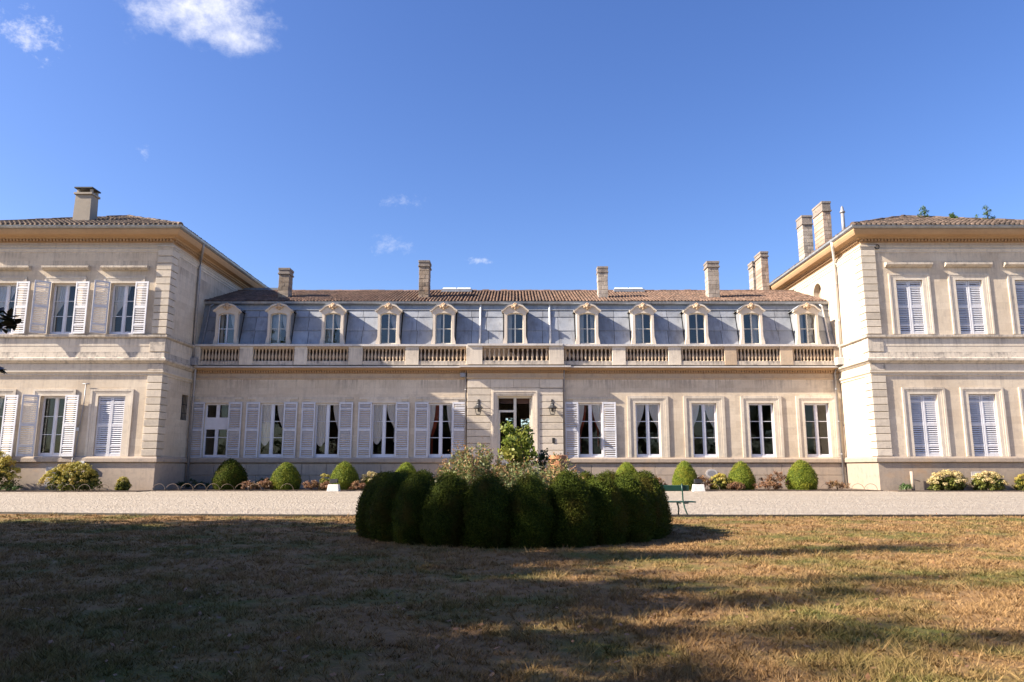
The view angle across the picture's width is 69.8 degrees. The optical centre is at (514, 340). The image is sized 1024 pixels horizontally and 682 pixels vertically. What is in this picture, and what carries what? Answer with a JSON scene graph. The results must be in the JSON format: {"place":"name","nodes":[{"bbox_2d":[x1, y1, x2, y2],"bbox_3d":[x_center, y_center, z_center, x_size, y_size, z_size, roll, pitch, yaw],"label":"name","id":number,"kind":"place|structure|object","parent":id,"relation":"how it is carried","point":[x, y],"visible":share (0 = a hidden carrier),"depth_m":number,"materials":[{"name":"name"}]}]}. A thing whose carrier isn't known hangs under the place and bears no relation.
{"place":"outdoors","nodes":[
{"label":"outdoors","id":0,"kind":"place"},
{"bbox_2d":[0,512,1023,681],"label":"lawn","id":1,"kind":"structure","parent":0,"point":[363,664],"depth_m":6.64,"materials":[{"name":"brown plant"}]},
{"bbox_2d":[0,307,22,397],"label":"magnolia tree","id":2,"kind":"object","parent":1,"relation":"on","point":[8,322],"visible":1,"depth_m":5.60,"materials":[{"name":"black plant"}]},
{"bbox_2d":[354,472,391,537],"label":"bush","id":3,"kind":"object","parent":1,"relation":"on","point":[368,492],"visible":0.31,"depth_m":12.82,"materials":[{"name":"green plant"}]},
{"bbox_2d":[355,470,390,533],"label":"bush","id":4,"kind":"object","parent":1,"relation":"on","point":[367,484],"visible":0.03,"depth_m":13.70,"materials":[{"name":"green plant"}]},
{"bbox_2d":[364,470,406,541],"bbox_3d":[-2.020,2.807,12.522,1.042,1.195,1.014,0,-10,0],"label":"bush","id":5,"kind":"object","parent":1,"relation":"on","point":[378,519],"visible":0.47,"depth_m":12.22,"materials":[{"name":"green plant"}]},
{"bbox_2d":[398,468,412,478],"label":"bush","id":6,"kind":"object","parent":1,"relation":"on","point":[403,470],"visible":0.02,"depth_m":14.96,"materials":[{"name":"green plant"}]},
{"bbox_2d":[391,470,435,544],"bbox_3d":[-1.554,2.725,12.039,0.956,1.195,0.968,0,-10,0],"label":"bush","id":7,"kind":"object","parent":1,"relation":"on","point":[407,505],"visible":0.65,"depth_m":11.74,"materials":[{"name":"green plant"}]},
{"bbox_2d":[415,469,435,483],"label":"bush","id":8,"kind":"object","parent":1,"relation":"on","point":[430,474],"visible":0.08,"depth_m":15.51,"materials":[{"name":"green plant"}]},
{"bbox_2d":[417,471,469,546],"bbox_3d":[-1.029,2.662,11.701,1.032,1.196,0.974,0,-10,0],"label":"bush","id":9,"kind":"object","parent":1,"relation":"on","point":[442,516],"visible":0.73,"depth_m":11.39,"materials":[{"name":"green plant"}]},
{"bbox_2d":[430,441,517,488],"bbox_3d":[-0.728,2.653,13.453,1.820,1.766,1.835,0,-10,0],"label":"wispy shrub","id":10,"kind":"object","parent":1,"relation":"on","point":[470,472],"visible":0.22,"depth_m":13.25,"materials":[{"name":"green plant"}]},
{"bbox_2d":[458,473,514,548],"bbox_3d":[-0.419,2.653,11.527,1.070,1.145,1.092,0,-10,0],"label":"bush","id":11,"kind":"object","parent":1,"relation":"on","point":[487,523],"visible":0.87,"depth_m":11.17,"materials":[{"name":"green plant"}]},
{"bbox_2d":[0,512,1022,681],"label":"fallen leaves","id":12,"kind":"object","parent":1,"relation":"on","point":[867,675],"visible":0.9,"depth_m":5.58,"materials":[{"name":"brown plant"}]},
{"bbox_2d":[0,512,1023,516],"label":"lawn edging","id":13,"kind":"object","parent":1,"relation":"on","point":[345,515],"visible":0.67,"depth_m":18.30,"materials":[{"name":"stone"}]},
{"bbox_2d":[492,421,539,476],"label":"leafy shrub","id":14,"kind":"object","parent":1,"relation":"on","point":[511,450],"visible":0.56,"depth_m":13.83,"materials":[{"name":"green plant"}]},
{"bbox_2d":[506,418,529,430],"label":"garden tree","id":15,"kind":"object","parent":1,"relation":"on","point":[522,422],"depth_m":70.15,"materials":[{"name":"green plant"}]},
{"bbox_2d":[497,456,555,490],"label":"wispy shrub","id":16,"kind":"object","parent":1,"relation":"on","point":[514,476],"visible":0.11,"depth_m":12.59,"materials":[{"name":"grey plant"}]},
{"bbox_2d":[507,473,557,548],"bbox_3d":[0.217,2.643,11.475,1.011,1.161,0.971,0,-10,0],"label":"bush","id":17,"kind":"object","parent":1,"relation":"on","point":[532,513],"visible":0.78,"depth_m":11.19,"materials":[{"name":"green plant"}]},
{"bbox_2d":[531,448,553,474],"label":"dark leaved plant","id":18,"kind":"object","parent":1,"relation":"on","point":[542,457],"visible":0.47,"depth_m":14.18,"materials":[{"name":"green plant"}]},
{"bbox_2d":[538,451,585,483],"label":"wispy shrub","id":19,"kind":"object","parent":1,"relation":"on","point":[552,468],"visible":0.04,"depth_m":13.38,"materials":[{"name":"plant"}]},
{"bbox_2d":[547,468,598,547],"bbox_3d":[0.853,2.643,11.650,1.081,1.224,1.002,0,-10,0],"label":"bush","id":20,"kind":"object","parent":1,"relation":"on","point":[572,499],"visible":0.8,"depth_m":11.33,"materials":[{"name":"green plant"}]},
{"bbox_2d":[577,470,595,483],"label":"bush","id":21,"kind":"object","parent":1,"relation":"on","point":[585,475],"visible":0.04,"depth_m":15.77,"materials":[{"name":"green plant"}]},
{"bbox_2d":[586,472,632,544],"bbox_3d":[1.438,2.716,11.944,0.953,1.171,0.952,0,-10,0],"label":"bush","id":22,"kind":"object","parent":1,"relation":"on","point":[611,523],"visible":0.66,"depth_m":11.66,"materials":[{"name":"green plant"}]},
{"bbox_2d":[600,469,618,480],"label":"bush","id":23,"kind":"object","parent":1,"relation":"on","point":[608,472],"visible":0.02,"depth_m":15.34,"materials":[{"name":"green plant"}]},
{"bbox_2d":[618,470,633,479],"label":"bush","id":24,"kind":"object","parent":1,"relation":"on","point":[631,473],"visible":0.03,"depth_m":14.83,"materials":[{"name":"green plant"}]},
{"bbox_2d":[614,473,656,542],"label":"bush","id":25,"kind":"object","parent":1,"relation":"on","point":[640,506],"visible":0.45,"depth_m":12.07,"materials":[{"name":"green plant"}]},
{"bbox_2d":[631,472,668,539],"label":"bush","id":26,"kind":"object","parent":1,"relation":"on","point":[661,529],"visible":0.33,"depth_m":12.69,"materials":[{"name":"green plant"}]},
{"bbox_2d":[632,469,673,534],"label":"bush","id":27,"kind":"object","parent":1,"relation":"on","point":[659,485],"visible":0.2,"depth_m":13.38,"materials":[{"name":"green plant"}]},
{"bbox_2d":[0,491,1023,514],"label":"gravel drive","id":28,"kind":"structure","parent":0,"point":[706,503],"depth_m":25.70,"materials":[{"name":"beige gravel"}]},
{"bbox_2d":[45,484,108,491],"bbox_3d":[-21.949,7.416,36.834,3.200,0.452,0.151,0,-10,-1],"label":"hoop edging","id":29,"kind":"object","parent":28,"relation":"on","point":[74,487],"visible":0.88,"depth_m":36.86,"materials":[{"name":"metal"}]},
{"bbox_2d":[0,187,268,489],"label":"chateau wing","id":30,"kind":"structure","parent":28,"relation":"on","point":[98,360],"depth_m":40.10,"materials":[{"name":"beige stone"}]},
{"bbox_2d":[0,396,7,434],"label":"window","id":31,"kind":"structure","parent":30,"relation":"in","point":[1,399],"depth_m":39.59,"materials":[{"name":"paint"}]},
{"bbox_2d":[0,284,18,333],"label":"window","id":32,"kind":"structure","parent":30,"relation":"in","point":[7,291],"depth_m":40.55,"materials":[{"name":"paint"}]},
{"bbox_2d":[38,396,67,455],"bbox_3d":[-24.630,4.571,39.306,1.460,3.200,0.100,0,-10,0],"label":"window","id":33,"kind":"structure","parent":30,"relation":"in","point":[56,410],"depth_m":39.29,"materials":[{"name":"paint"}]},
{"bbox_2d":[50,284,75,333],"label":"window","id":34,"kind":"structure","parent":30,"relation":"in","point":[61,292],"depth_m":40.45,"materials":[{"name":"paint"}]},
{"bbox_2d":[96,398,124,451],"bbox_3d":[-21.540,4.578,39.346,1.460,3.200,0.100,0,-10,0],"label":"window","id":35,"kind":"structure","parent":30,"relation":"in","point":[102,398],"depth_m":39.25,"materials":[{"name":"paint"}]},
{"bbox_2d":[109,284,134,333],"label":"window","id":36,"kind":"structure","parent":30,"relation":"in","point":[121,292],"depth_m":40.45,"materials":[{"name":"paint"}]},
{"bbox_2d":[327,479,339,490],"bbox_3d":[-9.350,7.477,38.032,0.616,0.638,0.437,0,-10,0],"label":"floodlight","id":37,"kind":"object","parent":28,"relation":"on","point":[333,487],"visible":0.96,"depth_m":37.85,"materials":[{"name":"white plastic"}]},
{"bbox_2d":[186,251,847,487],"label":"chateau","id":38,"kind":"structure","parent":28,"relation":"on","point":[712,379],"depth_m":43.25,"materials":[{"name":"stone"}]},
{"bbox_2d":[203,403,228,456],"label":"window","id":39,"kind":"structure","parent":38,"relation":"in","point":[217,423],"depth_m":43.01,"materials":[{"name":"paint"}]},
{"bbox_2d":[258,403,283,456],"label":"window","id":40,"kind":"structure","parent":38,"relation":"in","point":[267,415],"depth_m":43.04,"materials":[{"name":"paint"}]},
{"bbox_2d":[314,403,339,456],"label":"window","id":41,"kind":"structure","parent":38,"relation":"in","point":[322,421],"depth_m":43.03,"materials":[{"name":"paint"}]},
{"bbox_2d":[371,403,395,456],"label":"window","id":42,"kind":"structure","parent":38,"relation":"in","point":[379,410],"depth_m":43.05,"materials":[{"name":"paint"}]},
{"bbox_2d":[428,403,452,456],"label":"window","id":43,"kind":"structure","parent":38,"relation":"in","point":[435,409],"depth_m":43.06,"materials":[{"name":"paint"}]},
{"bbox_2d":[474,399,482,414],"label":"wall lantern","id":44,"kind":"object","parent":38,"relation":"attached to","point":[478,406],"depth_m":42.38,"materials":[{"name":"metal"}]},
{"bbox_2d":[497,396,531,465],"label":"door","id":45,"kind":"structure","parent":38,"relation":"in","point":[514,400],"depth_m":43.09,"materials":[{"name":"beige paint"}]},
{"bbox_2d":[548,399,556,414],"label":"wall lantern","id":46,"kind":"object","parent":38,"relation":"attached to","point":[552,406],"depth_m":42.37,"materials":[{"name":"metal"}]},
{"bbox_2d":[578,403,602,456],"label":"window","id":47,"kind":"structure","parent":38,"relation":"in","point":[594,409],"depth_m":43.10,"materials":[{"name":"paint"}]},
{"bbox_2d":[635,403,660,456],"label":"window","id":48,"kind":"structure","parent":38,"relation":"in","point":[654,408],"depth_m":43.07,"materials":[{"name":"paint"}]},
{"bbox_2d":[691,403,717,456],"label":"window","id":49,"kind":"structure","parent":38,"relation":"in","point":[710,408],"depth_m":43.07,"materials":[{"name":"paint"}]},
{"bbox_2d":[749,403,775,456],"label":"window","id":50,"kind":"structure","parent":38,"relation":"in","point":[760,421],"depth_m":42.95,"materials":[{"name":"paint"}]},
{"bbox_2d":[804,403,830,456],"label":"window","id":51,"kind":"structure","parent":38,"relation":"in","point":[815,421],"depth_m":42.95,"materials":[{"name":"paint"}]},
{"bbox_2d":[663,484,695,514],"bbox_3d":[3.455,4.087,18.902,2.410,0.808,0.517,0,-10,0],"label":"garden bench","id":52,"kind":"object","parent":28,"relation":"on","point":[682,487],"visible":0.46,"depth_m":18.80,"materials":[{"name":"green paint"}]},
{"bbox_2d":[692,479,704,490],"bbox_3d":[9.550,7.477,38.032,0.616,0.638,0.437,0,-10,0],"label":"floodlight","id":53,"kind":"object","parent":28,"relation":"on","point":[698,487],"visible":0.98,"depth_m":37.85,"materials":[{"name":"white plastic"}]},
{"bbox_2d":[707,484,877,490],"bbox_3d":[14.500,7.657,38.230,8.901,0.452,0.159,0,-10,0],"label":"hoop edging","id":54,"kind":"object","parent":28,"relation":"on","point":[820,488],"visible":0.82,"depth_m":38.20,"materials":[{"name":"metal"}]},
{"bbox_2d":[769,201,1023,490],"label":"chateau wing","id":55,"kind":"structure","parent":28,"relation":"on","point":[926,315],"depth_m":40.12,"materials":[{"name":"beige stone"}]},
{"bbox_2d":[899,284,923,330],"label":"window","id":56,"kind":"structure","parent":55,"relation":"in","point":[904,284],"depth_m":40.39,"materials":[{"name":"paint"}]},
{"bbox_2d":[917,205,929,216],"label":"roof weed","id":57,"kind":"object","parent":55,"relation":"on","point":[924,209],"visible":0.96,"depth_m":45.72,"materials":[{"name":"green plant"}]},
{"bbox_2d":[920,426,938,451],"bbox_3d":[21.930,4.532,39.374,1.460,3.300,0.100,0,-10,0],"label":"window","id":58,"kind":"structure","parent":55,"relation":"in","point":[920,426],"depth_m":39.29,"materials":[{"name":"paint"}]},
{"bbox_2d":[949,212,957,217],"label":"roof weed","id":59,"kind":"object","parent":55,"relation":"on","point":[952,215],"visible":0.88,"depth_m":44.59,"materials":[{"name":"green plant"}]},
{"bbox_2d":[959,284,982,330],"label":"window","id":60,"kind":"structure","parent":55,"relation":"in","point":[963,284],"depth_m":40.39,"materials":[{"name":"paint"}]},
{"bbox_2d":[974,205,994,218],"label":"roof weed","id":61,"kind":"object","parent":55,"relation":"on","point":[986,212],"visible":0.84,"depth_m":43.48,"materials":[{"name":"green plant"}]},
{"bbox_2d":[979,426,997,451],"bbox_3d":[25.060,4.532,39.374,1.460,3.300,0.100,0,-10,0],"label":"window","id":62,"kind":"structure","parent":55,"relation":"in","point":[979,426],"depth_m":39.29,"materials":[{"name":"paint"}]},
{"bbox_2d":[0,488,1023,491],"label":"flower bed soil","id":63,"kind":"structure","parent":0,"point":[315,489],"depth_m":38.28,"materials":[{"name":"brown soil"}]},
{"bbox_2d":[0,451,21,489],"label":"hydrangea","id":64,"kind":"object","parent":63,"relation":"on","point":[8,476],"visible":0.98,"depth_m":37.54,"materials":[{"name":"green plant"}]},
{"bbox_2d":[0,483,22,490],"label":"bedding plant","id":65,"kind":"object","parent":63,"relation":"on","point":[15,486],"visible":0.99,"depth_m":37.19,"materials":[{"name":"green plant"}]},
{"bbox_2d":[38,461,102,490],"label":"hydrangea","id":66,"kind":"object","parent":63,"relation":"on","point":[88,476],"visible":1,"depth_m":37.41,"materials":[{"name":"green plant"}]},
{"bbox_2d":[114,476,131,490],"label":"hydrangea","id":67,"kind":"object","parent":63,"relation":"on","point":[124,485],"visible":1,"depth_m":37.53,"materials":[{"name":"green plant"}]},
{"bbox_2d":[175,478,210,488],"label":"bedding plant","id":68,"kind":"object","parent":63,"relation":"on","point":[181,483],"visible":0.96,"depth_m":40.35,"materials":[{"name":"green plant"}]},
{"bbox_2d":[152,483,293,490],"bbox_3d":[-15.200,7.657,38.227,7.401,0.452,0.200,0,-10,1],"label":"hoop edging","id":69,"kind":"object","parent":63,"relation":"on","point":[217,485],"visible":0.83,"depth_m":38.26,"materials":[{"name":"metal"}]},
{"bbox_2d":[211,458,247,489],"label":"bush","id":70,"kind":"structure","parent":63,"relation":"on","point":[230,471],"depth_m":39.09,"materials":[{"name":"green plant"}]},
{"bbox_2d":[240,480,258,489],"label":"bedding plant","id":71,"kind":"object","parent":63,"relation":"on","point":[248,484],"visible":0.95,"depth_m":38.69,"materials":[{"name":"brown plant"}]},
{"bbox_2d":[256,478,273,489],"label":"bedding plant","id":72,"kind":"object","parent":63,"relation":"on","point":[266,483],"visible":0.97,"depth_m":38.83,"materials":[{"name":"brown plant"}]},
{"bbox_2d":[270,462,301,489],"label":"bush","id":73,"kind":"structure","parent":63,"relation":"on","point":[287,474],"depth_m":39.03,"materials":[{"name":"green plant"}]},
{"bbox_2d":[302,480,319,489],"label":"bedding plant","id":74,"kind":"object","parent":63,"relation":"on","point":[313,484],"visible":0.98,"depth_m":38.77,"materials":[{"name":"brown plant"}]},
{"bbox_2d":[319,473,329,489],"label":"hydrangea","id":75,"kind":"object","parent":63,"relation":"on","point":[323,479],"visible":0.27,"depth_m":39.29,"materials":[{"name":"yellow plant"}]},
{"bbox_2d":[318,481,330,489],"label":"bedding plant","id":76,"kind":"object","parent":63,"relation":"on","point":[322,485],"visible":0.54,"depth_m":38.65,"materials":[{"name":"brown plant"}]},
{"bbox_2d":[330,461,359,489],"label":"bush","id":77,"kind":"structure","parent":63,"relation":"on","point":[345,474],"depth_m":39.10,"materials":[{"name":"green plant"}]},
{"bbox_2d":[348,480,365,489],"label":"bedding plant","id":78,"kind":"object","parent":63,"relation":"on","point":[354,484],"visible":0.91,"depth_m":38.71,"materials":[{"name":"brown plant"}]},
{"bbox_2d":[358,471,376,488],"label":"hydrangea","id":79,"kind":"object","parent":63,"relation":"on","point":[364,479],"visible":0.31,"depth_m":39.37,"materials":[{"name":"beige plant"}]},
{"bbox_2d":[395,462,415,473],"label":"bush","id":80,"kind":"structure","parent":63,"relation":"on","point":[407,466],"depth_m":39.57,"materials":[{"name":"green plant"}]},
{"bbox_2d":[615,462,636,474],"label":"bush","id":81,"kind":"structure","parent":63,"relation":"on","point":[625,466],"depth_m":39.52,"materials":[{"name":"green plant"}]},
{"bbox_2d":[672,460,697,489],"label":"bush","id":82,"kind":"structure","parent":63,"relation":"on","point":[684,473],"depth_m":39.14,"materials":[{"name":"green plant"}]},
{"bbox_2d":[696,475,713,486],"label":"bedding plant","id":83,"kind":"object","parent":63,"relation":"on","point":[702,477],"visible":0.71,"depth_m":39.12,"materials":[{"name":"brown plant"}]},
{"bbox_2d":[709,473,731,489],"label":"hydrangea","id":84,"kind":"object","parent":63,"relation":"on","point":[720,482],"visible":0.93,"depth_m":39.07,"materials":[{"name":"yellow plant"}]},
{"bbox_2d":[726,480,745,489],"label":"bedding plant","id":85,"kind":"object","parent":63,"relation":"on","point":[735,485],"visible":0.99,"depth_m":38.70,"materials":[{"name":"brown plant"}]},
{"bbox_2d":[728,461,757,489],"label":"bush","id":86,"kind":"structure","parent":63,"relation":"on","point":[742,473],"depth_m":39.10,"materials":[{"name":"green plant"}]},
{"bbox_2d":[754,480,782,489],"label":"bedding plant","id":87,"kind":"object","parent":63,"relation":"on","point":[769,483],"visible":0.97,"depth_m":38.72,"materials":[{"name":"brown plant"}]},
{"bbox_2d":[759,471,789,488],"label":"bedding plant","id":88,"kind":"object","parent":63,"relation":"on","point":[770,478],"visible":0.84,"depth_m":39.26,"materials":[{"name":"brown plant"}]},
{"bbox_2d":[785,459,818,489],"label":"bush","id":89,"kind":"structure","parent":63,"relation":"on","point":[802,475],"depth_m":39.05,"materials":[{"name":"green plant"}]},
{"bbox_2d":[825,480,849,489],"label":"bedding plant","id":90,"kind":"object","parent":63,"relation":"on","point":[836,485],"visible":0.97,"depth_m":39.05,"materials":[{"name":"brown plant"}]},
{"bbox_2d":[899,483,912,489],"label":"bedding plant","id":91,"kind":"object","parent":63,"relation":"on","point":[904,486],"visible":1,"depth_m":37.95,"materials":[{"name":"green plant"}]},
{"bbox_2d":[926,469,968,490],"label":"hydrangea","id":92,"kind":"object","parent":63,"relation":"on","point":[950,481],"visible":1,"depth_m":37.86,"materials":[{"name":"yellow plant"}]},
{"bbox_2d":[969,471,1008,490],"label":"hydrangea","id":93,"kind":"object","parent":63,"relation":"on","point":[982,481],"visible":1,"depth_m":37.84,"materials":[{"name":"yellow plant"}]},
{"bbox_2d":[1012,473,1023,490],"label":"hydrangea","id":94,"kind":"object","parent":63,"relation":"on","point":[1019,482],"visible":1,"depth_m":38.01,"materials":[{"name":"yellow plant"}]},
{"bbox_2d":[0,0,1023,425],"label":"sky","id":95,"kind":"structure","parent":0,"point":[339,144],"materials":[{"name":"blue"}]},
{"bbox_2d":[549,455,567,470],"bbox_3d":[0.900,2.573,14.879,0.390,0.505,0.390,0,-10,0],"label":"terracotta pot","id":96,"kind":"object","parent":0,"point":[563,457],"visible":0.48,"depth_m":14.75,"materials":[{"name":"ceramic"}]}
]}

